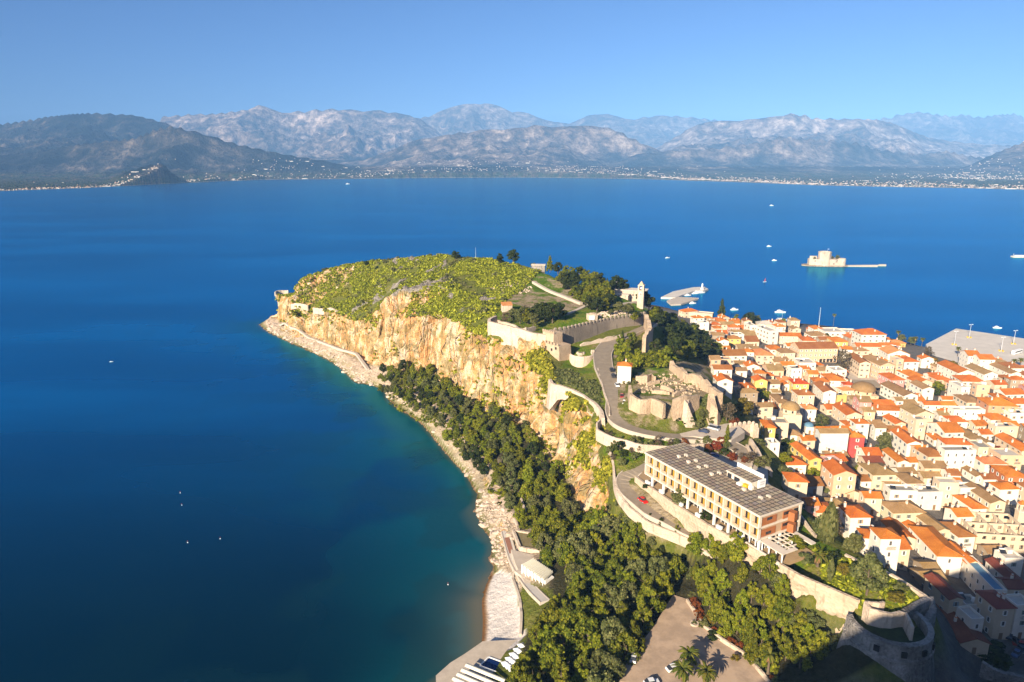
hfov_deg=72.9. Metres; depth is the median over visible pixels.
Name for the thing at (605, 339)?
glacis wall
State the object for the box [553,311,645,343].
curtain wall
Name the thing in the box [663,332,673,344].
pine tree
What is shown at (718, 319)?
house
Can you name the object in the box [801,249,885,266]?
island fort
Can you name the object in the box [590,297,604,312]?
pine tree
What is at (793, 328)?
house
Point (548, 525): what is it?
leafy tree
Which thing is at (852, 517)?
house
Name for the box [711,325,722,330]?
house
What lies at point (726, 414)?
bare tree
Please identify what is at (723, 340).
house
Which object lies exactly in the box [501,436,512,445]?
olive tree
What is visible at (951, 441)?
house
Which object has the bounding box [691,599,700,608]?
red leaved shrub
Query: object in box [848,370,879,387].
square
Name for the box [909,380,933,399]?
house
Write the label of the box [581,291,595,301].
pine tree
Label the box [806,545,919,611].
garden undergrowth
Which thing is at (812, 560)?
bush
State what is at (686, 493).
window
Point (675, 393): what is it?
ruin wall
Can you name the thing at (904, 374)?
house
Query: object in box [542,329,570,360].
castle tower
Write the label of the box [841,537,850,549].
bush
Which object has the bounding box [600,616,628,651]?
olive tree
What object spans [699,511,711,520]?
bush
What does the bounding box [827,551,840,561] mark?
bush
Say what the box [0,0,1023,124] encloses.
sky
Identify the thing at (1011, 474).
house
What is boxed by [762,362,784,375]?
house
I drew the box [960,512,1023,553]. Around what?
roofless building
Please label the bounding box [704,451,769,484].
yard
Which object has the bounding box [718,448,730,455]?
bush
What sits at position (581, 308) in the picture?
path
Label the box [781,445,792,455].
bush
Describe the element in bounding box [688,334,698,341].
pine tree
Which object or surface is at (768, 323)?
house
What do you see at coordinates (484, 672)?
sunshade
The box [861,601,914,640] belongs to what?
spiral wall
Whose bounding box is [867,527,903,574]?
house
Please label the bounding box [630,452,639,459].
bush
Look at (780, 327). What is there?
house
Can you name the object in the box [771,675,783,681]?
bush
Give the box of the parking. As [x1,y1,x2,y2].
[615,595,771,681]
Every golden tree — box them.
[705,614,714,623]
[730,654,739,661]
[734,397,753,415]
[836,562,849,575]
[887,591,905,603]
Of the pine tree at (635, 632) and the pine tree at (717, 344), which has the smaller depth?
the pine tree at (635, 632)
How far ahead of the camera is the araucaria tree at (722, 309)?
669.59 m
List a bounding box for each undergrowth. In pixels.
[386,371,585,538]
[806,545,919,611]
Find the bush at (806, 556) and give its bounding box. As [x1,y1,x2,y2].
[798,552,812,564]
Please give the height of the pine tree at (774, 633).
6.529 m
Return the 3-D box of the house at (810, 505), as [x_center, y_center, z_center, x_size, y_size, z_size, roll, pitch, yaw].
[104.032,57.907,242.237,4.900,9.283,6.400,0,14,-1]
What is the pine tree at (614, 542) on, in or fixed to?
on the terrain at (423, 341)
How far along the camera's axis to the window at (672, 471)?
235.71 m
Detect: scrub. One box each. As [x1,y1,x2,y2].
[275,262,634,548]
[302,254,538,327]
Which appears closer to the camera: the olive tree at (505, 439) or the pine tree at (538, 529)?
the pine tree at (538, 529)
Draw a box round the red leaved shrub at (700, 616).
[696,613,704,620]
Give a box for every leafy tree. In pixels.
[417,374,426,385]
[425,363,435,374]
[433,385,440,391]
[441,377,449,389]
[442,429,452,440]
[455,390,463,398]
[462,416,473,425]
[465,430,476,440]
[471,419,478,427]
[472,405,482,415]
[474,420,487,431]
[478,445,486,456]
[479,440,487,447]
[484,453,493,465]
[487,448,496,457]
[496,487,505,497]
[512,507,527,521]
[517,483,533,498]
[522,425,532,437]
[522,464,535,480]
[523,459,533,467]
[526,476,534,486]
[544,516,558,534]
[550,459,563,472]
[553,484,570,501]
[758,390,770,400]
[779,452,792,463]
[785,534,806,549]
[806,467,820,475]
[932,381,944,390]
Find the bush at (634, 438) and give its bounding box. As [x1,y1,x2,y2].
[629,435,642,443]
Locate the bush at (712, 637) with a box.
[707,630,718,640]
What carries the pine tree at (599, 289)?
on the terrain at (423, 341)
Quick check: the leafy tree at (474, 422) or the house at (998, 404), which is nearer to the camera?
the leafy tree at (474, 422)
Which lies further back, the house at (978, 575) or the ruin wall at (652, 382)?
the ruin wall at (652, 382)
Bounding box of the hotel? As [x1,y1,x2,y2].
[644,442,803,549]
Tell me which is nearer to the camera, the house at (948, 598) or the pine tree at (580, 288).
the house at (948, 598)
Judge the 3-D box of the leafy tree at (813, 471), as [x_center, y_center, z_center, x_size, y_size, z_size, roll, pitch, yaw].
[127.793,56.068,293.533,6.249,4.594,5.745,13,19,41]
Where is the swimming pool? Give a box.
[479,656,500,671]
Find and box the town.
[0,158,1023,189]
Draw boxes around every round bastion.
[569,350,594,367]
[836,611,935,681]
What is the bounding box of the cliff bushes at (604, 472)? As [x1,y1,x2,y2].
[523,345,612,503]
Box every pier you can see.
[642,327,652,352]
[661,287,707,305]
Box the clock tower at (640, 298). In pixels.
[637,281,644,308]
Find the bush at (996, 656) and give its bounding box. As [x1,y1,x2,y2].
[977,639,1013,670]
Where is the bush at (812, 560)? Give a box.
[808,557,824,566]
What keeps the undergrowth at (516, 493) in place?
on the terrain at (423, 341)
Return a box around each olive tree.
[384,385,389,392]
[389,384,395,391]
[391,379,399,385]
[406,374,412,383]
[420,379,431,388]
[425,406,435,417]
[431,379,440,388]
[437,413,444,419]
[438,418,445,427]
[439,390,446,398]
[450,408,457,416]
[460,443,470,452]
[461,405,469,414]
[464,397,473,406]
[486,438,499,450]
[487,420,493,427]
[488,404,493,413]
[496,475,507,487]
[500,423,508,430]
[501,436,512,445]
[501,452,514,465]
[504,491,512,498]
[504,495,516,508]
[505,466,516,480]
[505,478,519,490]
[506,459,520,472]
[507,308,515,317]
[513,307,524,323]
[521,420,529,428]
[525,494,543,509]
[528,313,538,325]
[531,464,538,471]
[534,531,554,551]
[543,495,552,506]
[552,535,567,560]
[561,498,568,506]
[563,501,580,517]
[565,561,584,585]
[566,530,592,560]
[576,544,597,562]
[585,668,614,681]
[586,648,611,672]
[587,524,603,538]
[597,583,611,607]
[598,515,621,542]
[598,617,617,644]
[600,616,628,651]
[601,655,626,681]
[605,585,627,615]
[613,301,623,312]
[619,580,638,607]
[623,303,634,314]
[623,557,647,581]
[644,555,671,588]
[646,536,656,544]
[671,488,689,504]
[672,438,679,444]
[699,409,709,417]
[700,396,716,407]
[702,435,712,444]
[722,442,730,449]
[753,455,771,467]
[770,573,784,587]
[776,466,792,475]
[788,614,794,626]
[807,616,825,633]
[812,514,821,535]
[814,414,829,425]
[844,533,864,552]
[848,551,889,595]
[875,431,892,449]
[898,334,906,340]
[907,337,916,344]
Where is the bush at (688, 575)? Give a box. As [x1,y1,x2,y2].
[686,567,691,579]
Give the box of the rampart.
[487,316,545,353]
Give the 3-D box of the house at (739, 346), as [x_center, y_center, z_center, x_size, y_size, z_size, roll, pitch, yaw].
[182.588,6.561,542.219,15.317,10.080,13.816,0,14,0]
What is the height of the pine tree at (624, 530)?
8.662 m
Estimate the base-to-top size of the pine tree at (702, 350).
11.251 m
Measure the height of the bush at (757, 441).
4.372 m
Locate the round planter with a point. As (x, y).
(694, 623)
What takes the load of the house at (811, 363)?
on the terrain at (423, 341)
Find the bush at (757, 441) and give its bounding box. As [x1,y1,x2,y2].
[752,438,765,446]
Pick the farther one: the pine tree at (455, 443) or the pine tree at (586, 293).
the pine tree at (586, 293)
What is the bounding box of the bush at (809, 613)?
[795,609,815,621]
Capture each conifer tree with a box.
[406,360,409,375]
[410,363,416,381]
[419,364,422,380]
[441,376,445,390]
[447,378,452,394]
[546,256,553,270]
[724,425,730,441]
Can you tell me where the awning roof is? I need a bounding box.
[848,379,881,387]
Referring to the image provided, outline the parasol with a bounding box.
[501,660,508,666]
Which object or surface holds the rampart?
on the terrain at (423, 341)
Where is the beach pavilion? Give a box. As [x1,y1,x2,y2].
[515,558,553,585]
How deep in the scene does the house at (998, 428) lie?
372.33 m
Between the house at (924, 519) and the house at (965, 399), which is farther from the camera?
the house at (965, 399)
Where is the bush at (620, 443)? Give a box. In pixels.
[613,441,624,449]
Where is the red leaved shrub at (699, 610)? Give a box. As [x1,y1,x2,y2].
[693,607,704,615]
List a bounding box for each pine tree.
[379,363,385,372]
[387,364,395,372]
[388,374,393,382]
[392,385,399,393]
[394,367,401,374]
[397,392,404,397]
[398,359,408,371]
[398,378,407,386]
[401,385,407,392]
[405,389,413,398]
[408,400,420,411]
[415,386,422,392]
[417,390,428,400]
[420,401,428,407]
[424,385,431,391]
[427,391,435,397]
[430,396,435,403]
[445,404,455,413]
[447,419,453,427]
[449,386,460,397]
[451,251,460,257]
[452,424,461,437]
[452,439,459,447]
[454,394,464,404]
[456,413,464,423]
[462,451,469,460]
[463,426,470,434]
[467,433,480,446]
[469,444,479,455]
[469,449,481,462]
[473,459,481,471]
[479,424,488,436]
[479,462,489,476]
[481,414,487,420]
[487,432,496,440]
[490,459,499,470]
[491,471,501,481]
[492,406,500,417]
[494,422,500,429]
[496,253,503,262]
[497,462,506,473]
[498,430,506,437]
[500,414,513,425]
[502,441,510,451]
[505,446,515,454]
[506,249,519,261]
[507,662,528,681]
[508,424,522,436]
[511,432,522,443]
[514,443,520,449]
[515,449,525,462]
[515,652,539,674]
[517,468,523,477]
[517,500,522,508]
[518,520,527,529]
[522,308,531,323]
[525,431,535,441]
[525,441,538,455]
[526,639,543,665]
[527,505,538,518]
[527,670,543,681]
[528,528,535,539]
[528,621,544,640]
[529,435,540,444]
[530,303,542,321]
[530,524,546,546]
[533,479,546,496]
[534,598,561,629]
[536,302,552,321]
[536,515,546,524]
[538,451,544,460]
[538,470,547,481]
[538,624,557,649]
[538,638,565,677]
[539,544,555,567]
[541,461,548,469]
[541,487,554,499]
[542,622,579,664]
[543,302,561,322]
[544,505,553,514]
[545,512,560,521]
[547,466,558,478]
[547,475,558,487]
[549,517,571,545]
[549,593,562,606]
[549,655,570,679]
[552,262,562,273]
[553,302,567,318]
[554,677,571,681]
[555,271,563,280]
[555,598,578,624]
[556,541,573,567]
[559,271,571,283]
[560,265,569,271]
[562,278,571,289]
[564,551,575,574]
[565,569,587,601]
[566,609,588,639]
[567,513,579,538]
[568,285,577,294]
[568,580,589,603]
[569,273,580,281]
[570,280,580,288]
[571,591,584,609]
[571,668,589,681]
[572,290,581,300]
[572,652,589,672]
[574,554,592,569]
[575,266,583,274]
[575,511,584,522]
[575,595,598,617]
[575,617,601,655]
[576,286,584,294]
[577,520,588,531]
[579,269,589,280]
[580,565,597,589]
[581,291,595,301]
[582,286,595,294]
[583,279,594,287]
[583,506,596,526]
[583,531,604,557]
[583,632,605,659]
[584,295,594,309]
[588,271,598,280]
[588,505,607,528]
[588,589,606,614]
[589,567,613,596]
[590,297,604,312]
[591,602,610,620]
[592,557,604,575]
[593,283,604,293]
[593,290,600,298]
[595,287,603,294]
[596,272,605,282]
[596,545,611,563]
[600,298,609,310]
[601,288,616,302]
[601,293,614,301]
[602,281,610,287]
[604,294,615,306]
[605,532,621,552]
[605,553,617,580]
[607,630,640,665]
[609,562,624,583]
[610,275,623,288]
[614,334,626,354]
[614,570,639,600]
[614,600,631,625]
[616,343,632,361]
[616,542,638,566]
[617,523,629,538]
[619,277,629,288]
[619,617,631,630]
[623,522,645,546]
[625,332,637,346]
[627,348,644,368]
[627,619,645,652]
[629,312,638,320]
[631,598,653,632]
[635,291,651,305]
[635,543,650,561]
[636,585,666,612]
[638,573,655,589]
[639,579,656,598]
[641,350,653,366]
[646,294,655,309]
[646,350,658,367]
[647,549,662,566]
[649,307,667,321]
[649,338,662,351]
[652,314,665,326]
[654,349,671,367]
[655,569,674,598]
[662,323,676,337]
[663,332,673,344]
[664,345,676,362]
[667,337,681,353]
[667,556,687,584]
[671,333,684,350]
[673,322,684,333]
[680,339,695,353]
[680,345,696,360]
[685,532,702,555]
[686,326,693,335]
[687,532,693,543]
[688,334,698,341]
[690,562,699,579]
[691,344,699,357]
[692,329,699,337]
[694,567,703,584]
[695,570,709,587]
[696,343,707,358]
[696,577,713,598]
[699,329,710,338]
[699,336,713,344]
[701,559,717,577]
[702,343,713,359]
[702,533,714,553]
[702,584,718,607]
[707,598,727,623]
[709,540,720,557]
[711,342,721,355]
[711,347,717,354]
[712,568,731,591]
[716,609,734,636]
[718,544,728,563]
[719,590,729,603]
[722,531,737,554]
[728,606,734,620]
[729,531,748,562]
[731,609,746,633]
[732,562,748,583]
[734,588,751,613]
[740,607,758,624]
[740,617,758,642]
[741,312,756,323]
[743,630,761,664]
[746,581,758,602]
[752,556,766,574]
[753,627,770,645]
[754,618,768,633]
[756,584,770,605]
[758,641,777,658]
[759,553,778,580]
[760,593,778,620]
[761,652,779,673]
[767,625,781,648]
[772,574,790,597]
[772,595,793,623]
[776,612,789,628]
[776,635,797,660]
[781,625,793,643]
[789,610,808,635]
[790,629,803,653]
[790,644,812,671]
[798,623,815,645]
[803,632,824,659]
[811,629,829,656]
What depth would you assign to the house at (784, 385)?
448.37 m
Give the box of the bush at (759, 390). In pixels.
[757,387,765,392]
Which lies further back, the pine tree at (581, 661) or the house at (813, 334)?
the house at (813, 334)
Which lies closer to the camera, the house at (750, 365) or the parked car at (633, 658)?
the parked car at (633, 658)
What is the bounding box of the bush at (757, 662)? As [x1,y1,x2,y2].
[753,657,763,668]
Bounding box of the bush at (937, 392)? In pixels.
[932,387,940,394]
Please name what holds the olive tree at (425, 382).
on the terrain at (423, 341)
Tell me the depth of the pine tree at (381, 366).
484.57 m
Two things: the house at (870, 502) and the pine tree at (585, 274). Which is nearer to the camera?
the house at (870, 502)
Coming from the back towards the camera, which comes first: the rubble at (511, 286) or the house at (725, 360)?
the rubble at (511, 286)
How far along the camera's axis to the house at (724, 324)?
610.57 m
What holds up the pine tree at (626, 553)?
on the terrain at (423, 341)
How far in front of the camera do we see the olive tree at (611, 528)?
249.49 m
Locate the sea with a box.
[0,177,1023,681]
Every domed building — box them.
[777,401,801,430]
[851,381,878,398]
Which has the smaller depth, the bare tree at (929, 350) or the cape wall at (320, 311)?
the bare tree at (929, 350)
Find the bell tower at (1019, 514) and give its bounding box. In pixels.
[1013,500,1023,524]
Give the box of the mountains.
[0,104,1023,190]
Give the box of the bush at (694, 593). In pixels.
[687,591,695,597]
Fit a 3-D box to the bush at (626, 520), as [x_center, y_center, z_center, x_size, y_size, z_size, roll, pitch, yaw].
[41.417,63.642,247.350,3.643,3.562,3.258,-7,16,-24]
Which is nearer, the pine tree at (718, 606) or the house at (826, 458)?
the pine tree at (718, 606)
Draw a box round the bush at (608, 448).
[606,446,612,452]
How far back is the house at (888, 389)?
436.28 m
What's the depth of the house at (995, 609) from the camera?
208.46 m
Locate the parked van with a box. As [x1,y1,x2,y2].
[707,423,719,430]
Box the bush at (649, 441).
[643,439,654,444]
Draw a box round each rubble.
[493,281,531,293]
[597,310,626,317]
[640,373,703,395]
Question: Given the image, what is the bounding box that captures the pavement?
[680,423,744,445]
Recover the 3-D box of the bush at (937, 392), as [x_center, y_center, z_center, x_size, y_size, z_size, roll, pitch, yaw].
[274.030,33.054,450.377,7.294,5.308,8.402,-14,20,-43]
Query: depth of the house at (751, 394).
372.70 m
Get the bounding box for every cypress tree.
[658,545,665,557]
[819,501,838,543]
[827,558,834,580]
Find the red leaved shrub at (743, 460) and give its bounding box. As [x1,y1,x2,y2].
[741,456,747,462]
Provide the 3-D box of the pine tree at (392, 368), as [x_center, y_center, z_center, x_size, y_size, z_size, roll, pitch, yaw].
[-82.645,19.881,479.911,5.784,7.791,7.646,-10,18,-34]
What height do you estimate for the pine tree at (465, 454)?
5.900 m
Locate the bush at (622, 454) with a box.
[619,449,627,456]
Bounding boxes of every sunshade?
[452,676,465,681]
[456,672,480,681]
[461,668,495,681]
[465,663,505,681]
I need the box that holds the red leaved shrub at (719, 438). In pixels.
[717,437,726,444]
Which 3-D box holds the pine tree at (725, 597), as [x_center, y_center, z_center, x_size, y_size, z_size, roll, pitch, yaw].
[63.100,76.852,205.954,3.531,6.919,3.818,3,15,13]
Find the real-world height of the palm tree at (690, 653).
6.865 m
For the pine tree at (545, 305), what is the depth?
395.56 m
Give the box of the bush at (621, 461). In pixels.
[617,457,625,464]
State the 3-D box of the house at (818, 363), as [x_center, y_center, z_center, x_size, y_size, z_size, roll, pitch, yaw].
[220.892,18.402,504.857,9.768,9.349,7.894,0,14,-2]
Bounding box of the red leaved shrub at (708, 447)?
[704,443,712,452]
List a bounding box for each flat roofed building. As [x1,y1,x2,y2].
[531,264,545,272]
[613,288,648,301]
[615,293,629,299]
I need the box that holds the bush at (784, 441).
[780,438,790,444]
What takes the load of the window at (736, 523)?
in the hotel
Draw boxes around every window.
[669,469,674,477]
[676,473,681,481]
[683,488,688,496]
[684,477,689,486]
[691,482,696,490]
[691,492,696,501]
[699,486,705,495]
[699,497,704,506]
[707,502,712,510]
[708,491,713,500]
[715,507,721,516]
[716,496,721,505]
[724,512,729,521]
[725,501,730,510]
[732,517,738,526]
[733,506,739,515]
[742,522,748,532]
[743,511,749,520]
[751,527,757,537]
[752,516,758,526]
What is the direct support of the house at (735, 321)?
on the terrain at (423, 341)
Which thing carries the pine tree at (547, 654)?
on the terrain at (423, 341)
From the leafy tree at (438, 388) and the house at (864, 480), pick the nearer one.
the house at (864, 480)
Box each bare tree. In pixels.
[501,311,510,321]
[653,435,662,444]
[720,402,736,420]
[738,452,744,459]
[743,451,764,462]
[832,349,850,369]
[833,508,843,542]
[924,346,934,356]
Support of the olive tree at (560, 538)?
on the terrain at (423, 341)
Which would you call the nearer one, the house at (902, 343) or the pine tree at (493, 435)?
the pine tree at (493, 435)
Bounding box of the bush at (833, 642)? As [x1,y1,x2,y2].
[825,630,838,649]
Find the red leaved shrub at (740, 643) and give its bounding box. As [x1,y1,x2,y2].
[735,641,743,648]
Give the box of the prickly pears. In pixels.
[553,368,604,408]
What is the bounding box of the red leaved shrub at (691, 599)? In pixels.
[689,596,697,602]
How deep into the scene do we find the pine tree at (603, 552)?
239.05 m
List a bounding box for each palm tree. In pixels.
[670,658,694,681]
[677,646,699,665]
[695,660,718,681]
[761,646,778,674]
[812,549,827,567]
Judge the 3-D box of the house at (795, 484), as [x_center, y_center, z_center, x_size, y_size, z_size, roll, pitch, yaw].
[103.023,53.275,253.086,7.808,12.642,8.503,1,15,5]
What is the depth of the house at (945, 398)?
430.80 m
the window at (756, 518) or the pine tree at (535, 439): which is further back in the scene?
the pine tree at (535, 439)
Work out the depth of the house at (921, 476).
312.77 m
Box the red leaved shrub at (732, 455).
[726,452,737,460]
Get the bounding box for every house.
[616,359,632,383]
[678,307,697,317]
[689,311,713,317]
[690,314,704,323]
[697,320,708,330]
[707,355,721,367]
[709,321,720,330]
[710,330,724,341]
[710,364,732,377]
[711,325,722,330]
[712,316,725,321]
[712,372,732,398]
[715,328,727,337]
[716,336,728,345]
[717,314,729,319]
[718,319,734,329]
[720,356,730,364]
[721,347,747,363]
[725,335,741,346]
[726,318,739,324]
[727,323,739,333]
[728,329,755,335]
[729,332,743,343]
[732,358,744,366]
[734,342,755,348]
[734,365,747,377]
[736,385,758,402]
[738,380,756,389]
[741,317,751,324]
[742,360,759,375]
[743,336,759,345]
[744,322,754,330]
[745,347,754,360]
[748,344,759,348]
[751,374,767,390]
[752,367,766,377]
[753,348,774,364]
[753,399,773,419]
[755,320,772,326]
[755,324,778,343]
[759,419,776,439]
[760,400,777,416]
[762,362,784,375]
[764,344,781,356]
[764,438,779,457]
[765,415,788,442]
[766,372,774,378]
[767,379,780,391]
[768,393,788,411]
[770,387,781,392]
[772,322,786,331]
[772,355,789,363]
[774,318,785,329]
[775,348,795,360]
[775,375,790,380]
[777,332,801,343]
[778,359,794,369]
[780,380,789,390]
[781,468,809,499]
[783,341,793,348]
[785,455,807,474]
[786,365,801,377]
[787,316,800,326]
[787,429,801,440]
[788,325,800,332]
[788,378,809,392]
[790,341,838,361]
[790,441,822,470]
[791,387,814,405]
[793,357,815,369]
[796,432,816,451]
[798,335,816,341]
[798,363,809,378]
[799,402,817,421]
[800,496,821,515]
[804,331,827,338]
[805,368,818,382]
[806,476,824,495]
[808,325,823,331]
[809,375,829,390]
[813,380,835,403]
[813,426,829,436]
[814,428,849,453]
[815,335,829,341]
[815,502,828,515]
[816,360,823,366]
[816,365,827,374]
[818,327,844,337]
[819,401,832,414]
[820,372,845,386]
[820,453,847,463]
[820,455,844,471]
[820,458,857,501]
[822,447,834,453]
[822,494,847,508]
[825,366,846,377]
[826,335,847,354]
[830,425,851,430]
[831,401,862,421]
[835,392,846,402]
[835,450,849,463]
[837,386,854,395]
[837,501,872,538]
[838,344,852,357]
[839,328,853,333]
[839,418,850,427]
[841,379,852,387]
[843,332,851,345]
[845,488,858,502]
[846,393,857,404]
[847,352,871,377]
[847,429,865,457]
[850,328,886,345]
[850,418,870,442]
[851,341,881,355]
[852,345,869,354]
[852,393,872,410]
[855,443,883,462]
[856,474,871,487]
[856,525,874,555]
[857,452,884,470]
[857,460,898,489]
[858,488,883,516]
[859,404,876,419]
[863,354,894,379]
[866,417,882,435]
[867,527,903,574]
[869,423,886,439]
[871,399,895,404]
[871,404,901,416]
[877,371,905,387]
[878,342,900,346]
[878,345,910,361]
[879,380,918,401]
[880,500,926,524]
[880,517,917,549]
[881,447,910,468]
[881,478,901,490]
[882,413,906,425]
[882,484,917,503]
[886,425,899,432]
[889,356,903,374]
[889,427,920,456]
[890,338,905,346]
[891,394,903,404]
[891,467,917,476]
[895,472,924,485]
[896,368,924,384]
[897,534,912,570]
[899,402,933,425]
[900,355,919,370]
[901,397,918,405]
[901,519,918,529]
[904,457,918,470]
[906,374,932,388]
[907,415,926,439]
[907,525,964,577]
[908,567,950,587]
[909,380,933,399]
[909,441,925,457]
[911,559,939,569]
[912,391,925,403]
[913,484,942,509]
[914,444,941,460]
[916,513,950,539]
[917,353,933,367]
[917,459,945,473]
[917,471,941,485]
[919,401,941,412]
[923,370,942,379]
[923,472,935,484]
[923,572,965,613]
[925,431,941,445]
[926,419,964,437]
[928,373,950,383]
[930,362,936,369]
[932,476,958,507]
[933,409,949,420]
[935,603,991,658]
[936,360,974,379]
[936,435,973,448]
[937,445,976,472]
[938,393,952,400]
[939,401,957,407]
[939,520,977,554]
[940,465,962,477]
[942,415,968,428]
[943,379,956,391]
[943,503,974,525]
[947,381,969,395]
[947,405,985,419]
[947,473,962,481]
[949,540,982,574]
[952,374,984,391]
[952,494,988,516]
[953,392,976,405]
[955,605,984,632]
[957,480,975,495]
[958,348,979,367]
[958,592,976,609]
[959,555,1006,594]
[961,427,994,447]
[961,465,979,483]
[965,363,997,381]
[965,481,1006,517]
[967,417,987,429]
[967,439,992,455]
[970,381,990,396]
[972,354,995,368]
[973,453,1007,472]
[974,426,993,439]
[974,589,1017,639]
[976,395,1019,414]
[976,544,1003,558]
[977,413,999,419]
[979,472,997,486]
[983,413,1011,423]
[984,556,1023,580]
[986,379,1008,389]
[988,362,1021,376]
[988,393,1007,397]
[988,422,1017,440]
[988,448,1022,469]
[988,481,1020,504]
[990,465,1023,485]
[993,388,1023,397]
[993,547,1023,576]
[994,432,1023,464]
[995,356,1006,361]
[995,574,1023,595]
[997,361,1023,371]
[997,372,1008,379]
[997,420,1019,437]
[1003,408,1023,422]
[1004,373,1023,387]
[1005,593,1023,638]
[1006,396,1023,411]
[1016,482,1023,500]
[1017,423,1023,439]
[1018,525,1023,545]
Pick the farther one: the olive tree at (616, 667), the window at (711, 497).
the window at (711, 497)
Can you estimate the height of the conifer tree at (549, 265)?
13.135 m
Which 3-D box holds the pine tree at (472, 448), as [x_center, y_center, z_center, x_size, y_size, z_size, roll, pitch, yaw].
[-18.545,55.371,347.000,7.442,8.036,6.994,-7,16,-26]
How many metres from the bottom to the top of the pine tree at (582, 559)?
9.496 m
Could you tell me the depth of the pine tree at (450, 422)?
383.51 m
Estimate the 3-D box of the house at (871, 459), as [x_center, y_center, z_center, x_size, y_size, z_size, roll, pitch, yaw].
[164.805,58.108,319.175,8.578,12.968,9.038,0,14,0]
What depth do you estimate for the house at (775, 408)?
376.00 m
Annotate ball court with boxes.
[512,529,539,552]
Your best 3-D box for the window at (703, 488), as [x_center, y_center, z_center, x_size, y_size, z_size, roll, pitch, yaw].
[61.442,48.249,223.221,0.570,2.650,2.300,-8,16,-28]
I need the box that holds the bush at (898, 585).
[892,581,910,593]
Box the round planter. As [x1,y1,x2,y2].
[690,613,698,626]
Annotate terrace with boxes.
[511,549,533,583]
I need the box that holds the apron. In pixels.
[436,639,517,681]
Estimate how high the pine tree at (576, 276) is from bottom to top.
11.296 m
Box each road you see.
[593,322,755,456]
[616,459,708,549]
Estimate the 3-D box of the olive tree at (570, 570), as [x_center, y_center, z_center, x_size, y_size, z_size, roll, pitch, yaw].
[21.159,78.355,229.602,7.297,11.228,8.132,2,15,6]
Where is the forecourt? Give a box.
[639,470,781,553]
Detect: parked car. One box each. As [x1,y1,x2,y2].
[630,653,637,663]
[637,496,647,503]
[643,677,659,681]
[665,663,676,672]
[698,428,708,432]
[709,452,718,456]
[1005,633,1012,640]
[1011,648,1020,657]
[1012,636,1019,645]
[1012,640,1023,645]
[1017,644,1023,653]
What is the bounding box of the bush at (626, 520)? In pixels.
[623,514,631,523]
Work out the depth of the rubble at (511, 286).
479.50 m
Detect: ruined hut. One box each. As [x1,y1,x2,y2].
[501,302,512,312]
[586,312,597,320]
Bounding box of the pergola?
[744,531,815,566]
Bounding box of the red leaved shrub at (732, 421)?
[729,417,739,423]
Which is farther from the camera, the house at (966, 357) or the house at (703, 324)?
the house at (703, 324)
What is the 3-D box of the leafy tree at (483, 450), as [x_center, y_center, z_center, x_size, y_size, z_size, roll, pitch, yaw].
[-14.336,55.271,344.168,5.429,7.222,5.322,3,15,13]
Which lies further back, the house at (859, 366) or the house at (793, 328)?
the house at (793, 328)
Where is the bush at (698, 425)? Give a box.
[692,421,701,429]
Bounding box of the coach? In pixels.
[1011,348,1022,354]
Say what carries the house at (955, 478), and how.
on the terrain at (423, 341)
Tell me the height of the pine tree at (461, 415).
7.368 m
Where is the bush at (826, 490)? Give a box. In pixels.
[823,484,829,492]
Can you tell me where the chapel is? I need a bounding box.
[803,422,813,434]
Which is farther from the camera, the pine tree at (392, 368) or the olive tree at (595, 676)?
the pine tree at (392, 368)
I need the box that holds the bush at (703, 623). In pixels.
[698,617,711,627]
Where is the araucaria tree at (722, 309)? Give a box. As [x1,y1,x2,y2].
[717,298,725,314]
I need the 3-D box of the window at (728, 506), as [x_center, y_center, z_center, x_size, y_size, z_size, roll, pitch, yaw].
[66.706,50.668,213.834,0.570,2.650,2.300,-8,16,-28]
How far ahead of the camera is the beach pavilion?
243.07 m
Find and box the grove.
[0,164,1023,189]
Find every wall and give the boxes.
[274,290,288,295]
[291,303,308,310]
[313,307,338,314]
[497,320,535,331]
[512,512,519,529]
[512,571,522,636]
[546,379,604,425]
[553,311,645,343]
[580,335,620,345]
[627,385,665,418]
[634,476,859,633]
[636,373,655,383]
[643,314,651,330]
[646,380,659,385]
[652,390,669,394]
[661,385,673,392]
[669,361,722,413]
[671,394,699,420]
[672,389,685,396]
[682,400,694,427]
[686,599,770,681]
[706,394,720,425]
[729,421,758,438]
[745,444,753,467]
[748,439,772,476]
[800,515,816,537]
[845,553,932,607]
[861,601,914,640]
[866,601,884,610]
[901,596,936,627]
[979,661,1023,681]
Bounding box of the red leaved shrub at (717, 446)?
[713,442,724,452]
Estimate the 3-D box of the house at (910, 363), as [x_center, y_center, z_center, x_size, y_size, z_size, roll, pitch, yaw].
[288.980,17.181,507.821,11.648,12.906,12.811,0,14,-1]
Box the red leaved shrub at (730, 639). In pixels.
[727,636,735,643]
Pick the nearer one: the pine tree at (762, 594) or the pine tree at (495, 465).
the pine tree at (762, 594)
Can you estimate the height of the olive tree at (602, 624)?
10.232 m
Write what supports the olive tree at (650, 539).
on the terrain at (423, 341)
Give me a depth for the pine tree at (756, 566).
202.52 m
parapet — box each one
[595,418,703,452]
[597,368,609,415]
[608,451,712,558]
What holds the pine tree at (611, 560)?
on the terrain at (423, 341)
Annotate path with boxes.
[272,322,368,370]
[501,531,549,604]
[505,537,512,552]
[532,281,582,304]
[567,301,636,314]
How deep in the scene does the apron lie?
209.82 m
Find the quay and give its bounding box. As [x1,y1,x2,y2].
[925,329,1023,364]
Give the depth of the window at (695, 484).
226.24 m
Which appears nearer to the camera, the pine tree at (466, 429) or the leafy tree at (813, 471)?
the leafy tree at (813, 471)
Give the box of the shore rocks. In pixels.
[266,321,513,566]
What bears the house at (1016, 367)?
on the terrain at (423, 341)
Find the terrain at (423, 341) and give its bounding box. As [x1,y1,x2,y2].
[259,253,1023,681]
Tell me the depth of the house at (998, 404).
398.86 m

